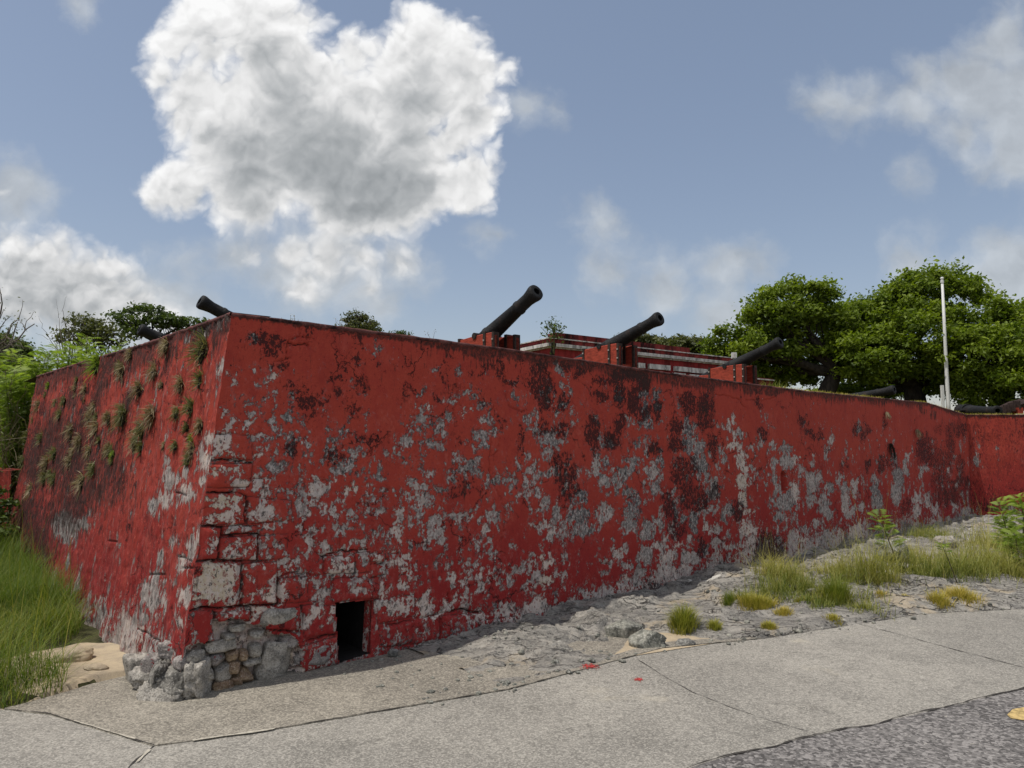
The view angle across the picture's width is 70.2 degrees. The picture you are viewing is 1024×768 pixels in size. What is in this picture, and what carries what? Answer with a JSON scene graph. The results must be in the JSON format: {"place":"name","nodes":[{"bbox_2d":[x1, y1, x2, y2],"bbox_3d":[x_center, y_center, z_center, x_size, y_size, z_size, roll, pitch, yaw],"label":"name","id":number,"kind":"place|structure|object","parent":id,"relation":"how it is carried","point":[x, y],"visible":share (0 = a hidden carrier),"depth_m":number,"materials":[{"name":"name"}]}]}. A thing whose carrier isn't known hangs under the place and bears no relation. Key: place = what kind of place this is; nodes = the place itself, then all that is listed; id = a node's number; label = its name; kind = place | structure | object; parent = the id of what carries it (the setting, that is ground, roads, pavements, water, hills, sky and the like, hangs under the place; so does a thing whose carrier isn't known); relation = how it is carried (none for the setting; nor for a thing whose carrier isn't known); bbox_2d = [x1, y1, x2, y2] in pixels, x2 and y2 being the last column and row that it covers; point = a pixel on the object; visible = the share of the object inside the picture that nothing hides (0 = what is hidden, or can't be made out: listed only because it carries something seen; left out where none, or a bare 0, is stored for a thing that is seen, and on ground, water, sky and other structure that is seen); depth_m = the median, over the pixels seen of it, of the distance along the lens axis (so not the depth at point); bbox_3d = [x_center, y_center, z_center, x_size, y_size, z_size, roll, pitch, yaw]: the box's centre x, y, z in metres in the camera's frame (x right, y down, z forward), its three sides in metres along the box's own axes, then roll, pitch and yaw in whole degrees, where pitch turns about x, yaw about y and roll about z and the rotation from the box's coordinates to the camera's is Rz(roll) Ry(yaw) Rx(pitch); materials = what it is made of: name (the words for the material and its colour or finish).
{"place":"outdoors","nodes":[
{"label":"outdoors","id":0,"kind":"place"},
{"bbox_2d":[0,643,125,709],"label":"sand","id":1,"kind":"structure","parent":0,"point":[105,652],"depth_m":5.38,"materials":[{"name":"sand"}]},
{"bbox_2d":[52,646,93,662],"bbox_3d":[-3.374,2.098,5.604,0.285,0.131,0.214,5,-7,-44],"label":"boulder","id":2,"kind":"object","parent":1,"relation":"on","point":[88,652],"visible":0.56,"depth_m":5.57,"materials":[{"name":"stone"}]},
{"bbox_2d":[0,498,191,708],"bbox_3d":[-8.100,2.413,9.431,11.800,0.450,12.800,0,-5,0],"label":"verge","id":3,"kind":"structure","parent":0,"point":[89,633],"depth_m":6.24,"materials":[{"name":"green plant"}]},
{"bbox_2d":[0,468,19,527],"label":"wall","id":4,"kind":"structure","parent":3,"relation":"on","point":[5,479],"depth_m":11.22,"materials":[{"name":"paint"}]},
{"bbox_2d":[0,484,20,543],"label":"weed bush","id":5,"kind":"object","parent":3,"relation":"on","point":[6,503],"visible":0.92,"depth_m":10.24,"materials":[{"name":"green plant"}]},
{"bbox_2d":[0,368,27,527],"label":"dry thicket","id":6,"kind":"object","parent":3,"relation":"on","point":[6,449],"visible":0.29,"depth_m":11.48,"materials":[{"name":"green plant"}]},
{"bbox_2d":[0,345,62,523],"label":"feathery bush","id":7,"kind":"object","parent":3,"relation":"on","point":[20,377],"visible":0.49,"depth_m":12.41,"materials":[{"name":"green plant"}]},
{"bbox_2d":[35,333,102,373],"bbox_3d":[-8.668,0.750,14.309,1.308,3.683,1.561,0,-5,0],"label":"feathery bush","id":8,"kind":"object","parent":3,"relation":"on","point":[71,361],"visible":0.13,"depth_m":14.19,"materials":[{"name":"green plant"}]},
{"bbox_2d":[83,662,108,670],"bbox_3d":[-3.101,2.127,5.447,0.174,0.087,0.151,1,-5,-14],"label":"boulder","id":9,"kind":"object","parent":3,"relation":"on","point":[95,666],"visible":0.62,"depth_m":5.40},
{"bbox_2d":[4,636,760,745],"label":"pavement","id":10,"kind":"structure","parent":0,"point":[287,699],"depth_m":4.91,"materials":[{"name":"concrete"}]},
{"bbox_2d":[4,708,151,743],"bbox_3d":[-2.638,2.071,4.450,1.369,0.001,0.076,-2,-5,24],"label":"pavement joint","id":11,"kind":"object","parent":10,"relation":"on","point":[79,722],"visible":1,"depth_m":4.50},
{"bbox_2d":[74,720,134,738],"bbox_3d":[-2.439,2.060,4.353,0.594,0.001,0.017,-3,-5,28],"label":"pale joint filler","id":12,"kind":"object","parent":11,"relation":"on","point":[107,730],"visible":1,"depth_m":4.33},
{"bbox_2d":[387,648,398,656],"bbox_3d":[-0.960,2.169,5.874,0.091,0.072,0.074,0,-5,0],"label":"boulder","id":13,"kind":"object","parent":10,"relation":"on","point":[391,652],"visible":1,"depth_m":5.85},
{"bbox_2d":[157,638,756,744],"bbox_3d":[0.093,2.140,5.280,4.792,0.001,0.224,3,-6,-31],"label":"pavement joint","id":14,"kind":"object","parent":10,"relation":"on","point":[485,692],"visible":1,"depth_m":4.94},
{"bbox_2d":[0,609,1023,767],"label":"sidewalk","id":15,"kind":"structure","parent":0,"point":[614,714],"depth_m":4.64,"materials":[{"name":"concrete"}]},
{"bbox_2d":[193,728,274,739],"bbox_3d":[-1.628,2.054,4.275,0.450,0.001,0.028,2,-5,-23],"label":"pale joint filler","id":16,"kind":"object","parent":15,"relation":"on","point":[237,733],"visible":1,"depth_m":4.29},
{"bbox_2d":[765,609,1007,637],"bbox_3d":[3.729,2.297,7.104,3.345,0.001,0.218,2,-5,-20],"label":"pavement joint","id":17,"kind":"object","parent":15,"relation":"on","point":[882,619],"visible":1,"depth_m":7.11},
{"bbox_2d":[0,0,1023,430],"label":"sky","id":18,"kind":"structure","parent":0,"point":[418,166],"materials":[{"name":"blue"}]},
{"bbox_2d":[411,511,1023,684],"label":"rock ledge","id":19,"kind":"object","parent":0,"point":[557,625],"visible":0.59,"depth_m":7.24,"materials":[{"name":"stone"}]},
{"bbox_2d":[604,619,666,648],"bbox_3d":[1.086,2.219,6.379,0.358,0.221,0.586,2,-5,-27],"label":"boulder","id":20,"kind":"object","parent":19,"relation":"on","point":[637,635],"visible":0.66,"depth_m":6.21,"materials":[{"name":"stone"}]},
{"bbox_2d":[334,556,1020,704],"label":"gravel","id":21,"kind":"structure","parent":19,"relation":"on","point":[508,682],"depth_m":5.99,"materials":[{"name":"gravel"}]},
{"bbox_2d":[867,509,907,562],"bbox_3d":[4.696,1.954,9.133,0.457,0.762,0.433,4,-7,-43],"label":"sapling","id":22,"kind":"object","parent":21,"relation":"on","point":[888,526],"visible":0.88,"depth_m":9.11,"materials":[{"name":"green plant"}]},
{"bbox_2d":[675,638,695,645],"bbox_3d":[1.482,2.231,6.249,0.184,0.094,0.142,0,-5,0],"label":"boulder","id":23,"kind":"object","parent":19,"relation":"on","point":[685,641],"visible":0.61,"depth_m":6.21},
{"bbox_2d":[702,616,724,630],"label":"grass tuft","id":24,"kind":"object","parent":19,"relation":"on","point":[714,625],"visible":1,"depth_m":6.61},
{"bbox_2d":[719,590,738,606],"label":"grass tuft","id":25,"kind":"object","parent":19,"relation":"on","point":[725,601],"visible":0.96,"depth_m":7.58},
{"bbox_2d":[734,591,783,611],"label":"grass tuft","id":26,"kind":"object","parent":19,"relation":"on","point":[752,601],"visible":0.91,"depth_m":7.35,"materials":[{"name":"plant"}]},
{"bbox_2d":[759,620,778,629],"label":"grass tuft","id":27,"kind":"object","parent":19,"relation":"on","point":[770,624],"visible":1,"depth_m":6.64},
{"bbox_2d":[772,605,793,616],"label":"grass tuft","id":28,"kind":"object","parent":19,"relation":"on","point":[782,611],"visible":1,"depth_m":7.10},
{"bbox_2d":[825,613,843,625],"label":"grass tuft","id":29,"kind":"object","parent":19,"relation":"on","point":[832,617],"visible":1,"depth_m":6.96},
{"bbox_2d":[807,570,867,605],"bbox_3d":[3.354,2.099,7.563,0.594,0.399,0.574,1,-5,-13],"label":"grass tuft","id":30,"kind":"object","parent":19,"relation":"on","point":[843,593],"visible":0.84,"depth_m":7.51,"materials":[{"name":"plant"}]},
{"bbox_2d":[724,483,1023,620],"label":"grass","id":31,"kind":"structure","parent":19,"relation":"on","point":[984,564],"depth_m":8.51,"materials":[{"name":"plant"}]},
{"bbox_2d":[874,539,909,560],"bbox_3d":[5.173,2.301,9.997,0.499,0.337,0.474,0,-5,0],"label":"boulder","id":32,"kind":"object","parent":19,"relation":"on","point":[893,547],"visible":0.3,"depth_m":9.84,"materials":[{"name":"stone"}]},
{"bbox_2d":[922,588,957,610],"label":"grass tuft","id":33,"kind":"object","parent":19,"relation":"on","point":[940,600],"visible":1,"depth_m":7.56,"materials":[{"name":"plant"}]},
{"bbox_2d":[932,536,958,548],"bbox_3d":[6.758,2.475,11.377,0.371,0.217,0.350,0,-5,0],"label":"boulder","id":34,"kind":"object","parent":19,"relation":"on","point":[940,538],"visible":0.47,"depth_m":11.26,"materials":[{"name":"stone"}]},
{"bbox_2d":[936,542,957,582],"bbox_3d":[4.929,2.037,8.307,0.219,0.464,0.180,4,-6,-37],"label":"sapling","id":35,"kind":"object","parent":19,"relation":"on","point":[943,545],"visible":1,"depth_m":8.29,"materials":[{"name":"green plant"}]},
{"bbox_2d":[933,584,986,609],"bbox_3d":[4.785,2.247,7.789,0.551,0.254,0.544,0,-5,0],"label":"grass tuft","id":36,"kind":"object","parent":19,"relation":"on","point":[963,594],"visible":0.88,"depth_m":7.73,"materials":[{"name":"plant"}]},
{"bbox_2d":[987,493,1023,570],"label":"feathery bush","id":37,"kind":"object","parent":19,"relation":"on","point":[1015,533],"visible":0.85,"depth_m":9.63,"materials":[{"name":"green plant"}]},
{"bbox_2d":[615,617,878,654],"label":"sand","id":38,"kind":"structure","parent":0,"point":[668,636],"depth_m":6.25,"materials":[{"name":"sand"}]},
{"bbox_2d":[661,600,705,635],"bbox_3d":[1.558,2.126,6.646,0.449,0.338,0.416,-2,-5,27],"label":"grass tuft","id":39,"kind":"object","parent":38,"relation":"on","point":[682,619],"visible":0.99,"depth_m":6.60,"materials":[{"name":"plant"}]},
{"bbox_2d":[687,687,1023,767],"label":"asphalt","id":40,"kind":"structure","parent":0,"point":[986,732],"depth_m":4.13,"materials":[{"name":"asphalt"}]},
{"bbox_2d":[1007,707,1023,719],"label":"road marking","id":41,"kind":"object","parent":40,"relation":"on","point":[1017,713],"visible":1,"depth_m":4.59,"materials":[{"name":"yellow paint"}]},
{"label":"rampart ground","id":42,"kind":"structure","parent":0,"visible":0},
{"bbox_2d":[695,272,874,392],"bbox_3d":[12.569,-1.405,31.198,9.692,6.226,4.956,2,-5,-19],"label":"shade tree","id":43,"kind":"object","parent":42,"relation":"on","point":[793,316],"visible":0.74,"depth_m":29.93,"materials":[{"name":"green plant"}]},
{"bbox_2d":[801,255,1009,401],"bbox_3d":[16.394,-1.802,31.296,7.846,6.711,9.011,0,-5,0],"label":"shade tree","id":44,"kind":"object","parent":42,"relation":"on","point":[880,349],"visible":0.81,"depth_m":29.02,"materials":[{"name":"green plant"}]},
{"bbox_2d":[940,277,950,409],"bbox_3d":[16.090,-1.356,27.209,0.316,5.369,0.150,0,-5,0],"label":"flagpole","id":45,"kind":"object","parent":42,"relation":"on","point":[947,391],"visible":0.84,"depth_m":27.11,"materials":[{"name":"metal"}]},
{"bbox_2d":[921,293,1023,414],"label":"shade tree","id":46,"kind":"object","parent":42,"relation":"on","point":[995,334],"visible":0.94,"depth_m":27.16,"materials":[{"name":"green plant"}]},
{"bbox_2d":[954,404,1002,414],"bbox_3d":[11.016,0.612,17.183,0.509,0.351,1.670,0,-5,0],"label":"cannon","id":47,"kind":"object","parent":42,"relation":"on","point":[968,409],"visible":0.78,"depth_m":17.05,"materials":[{"name":"black metal"}]},
{"bbox_2d":[1000,399,1023,413],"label":"broken carriage","id":48,"kind":"object","parent":42,"relation":"on","point":[1015,406],"visible":0.78,"depth_m":16.86,"materials":[{"name":"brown wood"}]},
{"label":"ground","id":49,"kind":"structure","parent":0,"visible":0},
{"bbox_2d":[0,330,42,433],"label":"dense tree","id":50,"kind":"object","parent":49,"relation":"on","point":[25,349],"visible":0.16,"depth_m":26.22,"materials":[{"name":"green plant"}]},
{"bbox_2d":[9,312,1023,701],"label":"bastion wall","id":51,"kind":"structure","parent":49,"relation":"on","point":[335,494],"depth_m":6.68,"materials":[{"name":"paint"}]},
{"bbox_2d":[13,454,24,476],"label":"wall tuft","id":52,"kind":"object","parent":51,"relation":"attached to","point":[21,463],"visible":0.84,"depth_m":11.00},
{"bbox_2d":[22,480,31,504],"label":"wall tuft","id":53,"kind":"object","parent":51,"relation":"attached to","point":[28,490],"visible":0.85,"depth_m":10.14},
{"bbox_2d":[29,397,39,417],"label":"wall tuft","id":54,"kind":"object","parent":51,"relation":"attached to","point":[36,406],"visible":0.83,"depth_m":10.78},
{"bbox_2d":[31,430,42,446],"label":"wall tuft","id":55,"kind":"object","parent":51,"relation":"attached to","point":[39,437],"visible":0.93,"depth_m":10.18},
{"bbox_2d":[35,471,45,489],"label":"wall tuft","id":56,"kind":"object","parent":51,"relation":"attached to","point":[42,481],"visible":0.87,"depth_m":9.56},
{"bbox_2d":[35,452,47,477],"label":"wall tuft","id":57,"kind":"object","parent":51,"relation":"attached to","point":[44,463],"visible":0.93,"depth_m":9.59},
{"bbox_2d":[43,445,56,462],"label":"wall tuft","id":58,"kind":"object","parent":51,"relation":"attached to","point":[52,457],"visible":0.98,"depth_m":9.29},
{"bbox_2d":[45,469,55,490],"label":"wall tuft","id":59,"kind":"object","parent":51,"relation":"attached to","point":[51,479],"visible":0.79,"depth_m":9.04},
{"bbox_2d":[60,454,70,471],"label":"wall tuft","id":60,"kind":"object","parent":51,"relation":"attached to","point":[67,458],"visible":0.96,"depth_m":8.53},
{"bbox_2d":[60,421,72,443],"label":"wall tuft","id":61,"kind":"object","parent":51,"relation":"attached to","point":[69,430],"visible":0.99,"depth_m":8.74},
{"bbox_2d":[69,433,80,454],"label":"wall tuft","id":62,"kind":"object","parent":51,"relation":"attached to","point":[76,440],"visible":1,"depth_m":8.33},
{"bbox_2d":[68,471,83,501],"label":"wall tuft","id":63,"kind":"object","parent":51,"relation":"attached to","point":[79,483],"visible":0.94,"depth_m":7.91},
{"bbox_2d":[79,408,90,426],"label":"wall tuft","id":64,"kind":"object","parent":51,"relation":"attached to","point":[86,417],"visible":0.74,"depth_m":8.13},
{"bbox_2d":[81,443,90,464],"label":"wall tuft","id":65,"kind":"object","parent":51,"relation":"attached to","point":[87,453],"visible":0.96,"depth_m":7.87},
{"bbox_2d":[81,461,94,481],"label":"wall tuft","id":66,"kind":"object","parent":51,"relation":"attached to","point":[92,467],"visible":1,"depth_m":7.60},
{"bbox_2d":[83,418,97,446],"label":"wall tuft","id":67,"kind":"object","parent":51,"relation":"attached to","point":[93,427],"visible":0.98,"depth_m":7.80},
{"bbox_2d":[87,399,95,417],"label":"wall tuft","id":68,"kind":"object","parent":51,"relation":"attached to","point":[93,407],"visible":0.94,"depth_m":8.02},
{"bbox_2d":[80,350,103,382],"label":"wall tuft","id":69,"kind":"object","parent":51,"relation":"attached to","point":[94,363],"visible":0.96,"depth_m":8.25,"materials":[{"name":"green plant"}]},
{"bbox_2d":[98,410,109,427],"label":"wall tuft","id":70,"kind":"object","parent":51,"relation":"attached to","point":[107,419],"visible":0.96,"depth_m":7.50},
{"bbox_2d":[99,439,110,459],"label":"wall tuft","id":71,"kind":"object","parent":51,"relation":"attached to","point":[107,445],"visible":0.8,"depth_m":7.25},
{"bbox_2d":[105,402,127,443],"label":"wall tuft","id":72,"kind":"object","parent":51,"relation":"attached to","point":[121,415],"visible":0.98,"depth_m":7.03,"materials":[{"name":"plant"}]},
{"bbox_2d":[110,357,124,386],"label":"wall tuft","id":73,"kind":"object","parent":51,"relation":"attached to","point":[120,369],"visible":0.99,"depth_m":7.37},
{"bbox_2d":[121,346,131,365],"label":"wall tuft","id":74,"kind":"object","parent":51,"relation":"attached to","point":[129,355],"visible":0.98,"depth_m":7.25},
{"bbox_2d":[122,432,137,455],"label":"wall tuft","id":75,"kind":"object","parent":51,"relation":"attached to","point":[132,445],"visible":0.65,"depth_m":6.59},
{"bbox_2d":[126,377,143,403],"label":"wall tuft","id":76,"kind":"object","parent":51,"relation":"attached to","point":[138,387],"visible":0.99,"depth_m":6.78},
{"bbox_2d":[127,418,143,449],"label":"wall tuft","id":77,"kind":"object","parent":51,"relation":"attached to","point":[140,431],"visible":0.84,"depth_m":6.48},
{"bbox_2d":[131,436,142,457],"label":"wall tuft","id":78,"kind":"object","parent":51,"relation":"attached to","point":[139,447],"visible":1,"depth_m":6.42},
{"bbox_2d":[131,399,154,435],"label":"wall tuft","id":79,"kind":"object","parent":51,"relation":"attached to","point":[149,415],"visible":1,"depth_m":6.30,"materials":[{"name":"plant"}]},
{"bbox_2d":[138,357,157,394],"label":"wall tuft","id":80,"kind":"object","parent":51,"relation":"attached to","point":[152,373],"visible":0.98,"depth_m":6.47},
{"bbox_2d":[137,324,164,339],"bbox_3d":[-4.145,-0.326,9.502,1.378,0.778,0.526,4,-6,-41],"label":"cannon","id":81,"kind":"object","parent":51,"relation":"on","point":[146,331],"visible":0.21,"depth_m":9.12,"materials":[{"name":"black metal"}]},
{"bbox_2d":[155,336,168,359],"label":"wall tuft","id":82,"kind":"object","parent":51,"relation":"attached to","point":[164,346],"visible":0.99,"depth_m":6.34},
{"bbox_2d":[166,438,177,455],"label":"wall tuft","id":83,"kind":"object","parent":51,"relation":"attached to","point":[173,446],"visible":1,"depth_m":5.71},
{"bbox_2d":[168,404,179,423],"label":"wall tuft","id":84,"kind":"object","parent":51,"relation":"attached to","point":[175,413],"visible":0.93,"depth_m":5.82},
{"bbox_2d":[169,373,184,397],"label":"wall tuft","id":85,"kind":"object","parent":51,"relation":"attached to","point":[178,383],"visible":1,"depth_m":5.86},
{"bbox_2d":[179,420,188,433],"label":"wall tuft","id":86,"kind":"object","parent":51,"relation":"attached to","point":[185,428],"visible":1,"depth_m":5.59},
{"bbox_2d":[175,393,193,424],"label":"wall tuft","id":87,"kind":"object","parent":51,"relation":"attached to","point":[188,406],"visible":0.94,"depth_m":5.56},
{"bbox_2d":[180,450,190,469],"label":"wall tuft","id":88,"kind":"object","parent":51,"relation":"attached to","point":[186,463],"visible":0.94,"depth_m":5.41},
{"bbox_2d":[181,436,194,462],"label":"wall tuft","id":89,"kind":"object","parent":51,"relation":"attached to","point":[190,450],"visible":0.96,"depth_m":5.40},
{"bbox_2d":[178,324,207,372],"bbox_3d":[-2.436,-0.239,5.565,0.273,0.443,0.450,2,-5,-26],"label":"wall tuft","id":90,"kind":"object","parent":51,"relation":"attached to","point":[197,352],"visible":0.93,"depth_m":5.54,"materials":[{"name":"plant"}]},
{"bbox_2d":[185,363,203,395],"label":"wall tuft","id":91,"kind":"object","parent":51,"relation":"attached to","point":[197,381],"visible":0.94,"depth_m":5.48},
{"bbox_2d":[188,415,202,439],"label":"wall tuft","id":92,"kind":"object","parent":51,"relation":"attached to","point":[198,427],"visible":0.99,"depth_m":5.35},
{"bbox_2d":[196,295,230,316],"bbox_3d":[-2.533,-0.429,7.370,1.282,0.785,0.501,4,-6,-41],"label":"cannon","id":93,"kind":"object","parent":51,"relation":"on","point":[206,303],"visible":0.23,"depth_m":7.02,"materials":[{"name":"black metal"}]},
{"bbox_2d":[335,309,383,331],"bbox_3d":[-2.057,-0.359,9.561,0.734,1.316,0.556,-2,-5,18],"label":"rampart shrub","id":94,"kind":"object","parent":51,"relation":"on","point":[358,322],"visible":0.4,"depth_m":9.53,"materials":[{"name":"green plant"}]},
{"bbox_2d":[458,285,542,349],"bbox_3d":[-0.207,-0.462,7.818,0.612,0.999,1.452,4,-6,-41],"label":"cannon","id":95,"kind":"object","parent":51,"relation":"on","point":[490,334],"visible":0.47,"depth_m":7.60,"materials":[{"name":"black metal"}]},
{"bbox_2d":[575,312,663,367],"bbox_3d":[1.251,-0.369,9.199,0.604,0.886,1.585,4,-6,-41],"label":"cannon","id":96,"kind":"object","parent":51,"relation":"on","point":[617,350],"visible":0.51,"depth_m":9.00,"materials":[{"name":"black metal"}]},
{"bbox_2d":[697,337,783,383],"bbox_3d":[3.363,-0.175,11.045,0.609,0.914,1.586,4,-6,-41],"label":"cannon","id":97,"kind":"object","parent":51,"relation":"on","point":[739,369],"visible":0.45,"depth_m":10.85,"materials":[{"name":"black metal"}]},
{"bbox_2d":[848,385,895,396],"bbox_3d":[6.757,0.316,14.594,0.392,0.485,1.747,4,-6,-41],"label":"cannon","id":98,"kind":"object","parent":51,"relation":"on","point":[890,390],"visible":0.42,"depth_m":14.11,"materials":[{"name":"black metal"}]},
{"bbox_2d":[777,386,1023,414],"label":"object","id":99,"kind":"structure","parent":51,"relation":"on","point":[880,397],"depth_m":12.33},
{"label":"courtyard","id":100,"kind":"structure","parent":0,"visible":0},
{"bbox_2d":[0,287,37,371],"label":"bare tree","id":101,"kind":"object","parent":100,"relation":"on","point":[3,345],"visible":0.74,"depth_m":24.41,"materials":[{"name":"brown plant"}]},
{"bbox_2d":[0,348,41,455],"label":"feathery bush","id":102,"kind":"object","parent":100,"relation":"on","point":[3,363],"visible":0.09,"depth_m":14.77,"materials":[{"name":"green plant"}]},
{"bbox_2d":[36,296,97,368],"bbox_3d":[-9.080,-0.628,14.926,1.878,2.546,1.407,-1,-5,17],"label":"bare shrub","id":103,"kind":"object","parent":100,"relation":"on","point":[59,342],"visible":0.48,"depth_m":15.03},
{"bbox_2d":[46,311,136,363],"bbox_3d":[-9.903,0.383,17.040,2.132,4.252,1.179,1,-5,-10],"label":"umbrella tree","id":104,"kind":"object","parent":100,"relation":"on","point":[93,327],"visible":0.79,"depth_m":17.01,"materials":[{"name":"green plant"}]},
{"bbox_2d":[73,338,126,361],"bbox_3d":[-7.518,0.828,13.492,1.024,3.379,1.709,0,-5,0],"label":"feathery bush","id":105,"kind":"object","parent":100,"relation":"on","point":[114,348],"visible":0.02,"depth_m":13.57,"materials":[{"name":"green plant"}]},
{"bbox_2d":[100,301,209,341],"bbox_3d":[-9.751,-0.525,20.147,3.039,3.569,1.423,0,-5,0],"label":"umbrella tree","id":106,"kind":"object","parent":100,"relation":"on","point":[176,323],"visible":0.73,"depth_m":19.99,"materials":[{"name":"green plant"}]},
{"bbox_2d":[520,332,773,385],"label":"fort building","id":107,"kind":"structure","parent":100,"relation":"on","point":[672,359],"depth_m":23.66,"materials":[{"name":"red wood"}]},
{"bbox_2d":[540,316,566,354],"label":"ledge plant","id":108,"kind":"object","parent":107,"relation":"on","point":[552,332],"visible":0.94,"depth_m":20.72,"materials":[{"name":"green plant"}]},
{"bbox_2d":[613,332,710,353],"bbox_3d":[7.685,-0.179,36.106,5.756,5.036,2.950,0,-5,0],"label":"tree","id":109,"kind":"object","parent":100,"relation":"on","point":[685,341],"visible":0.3,"depth_m":35.58,"materials":[{"name":"green plant"}]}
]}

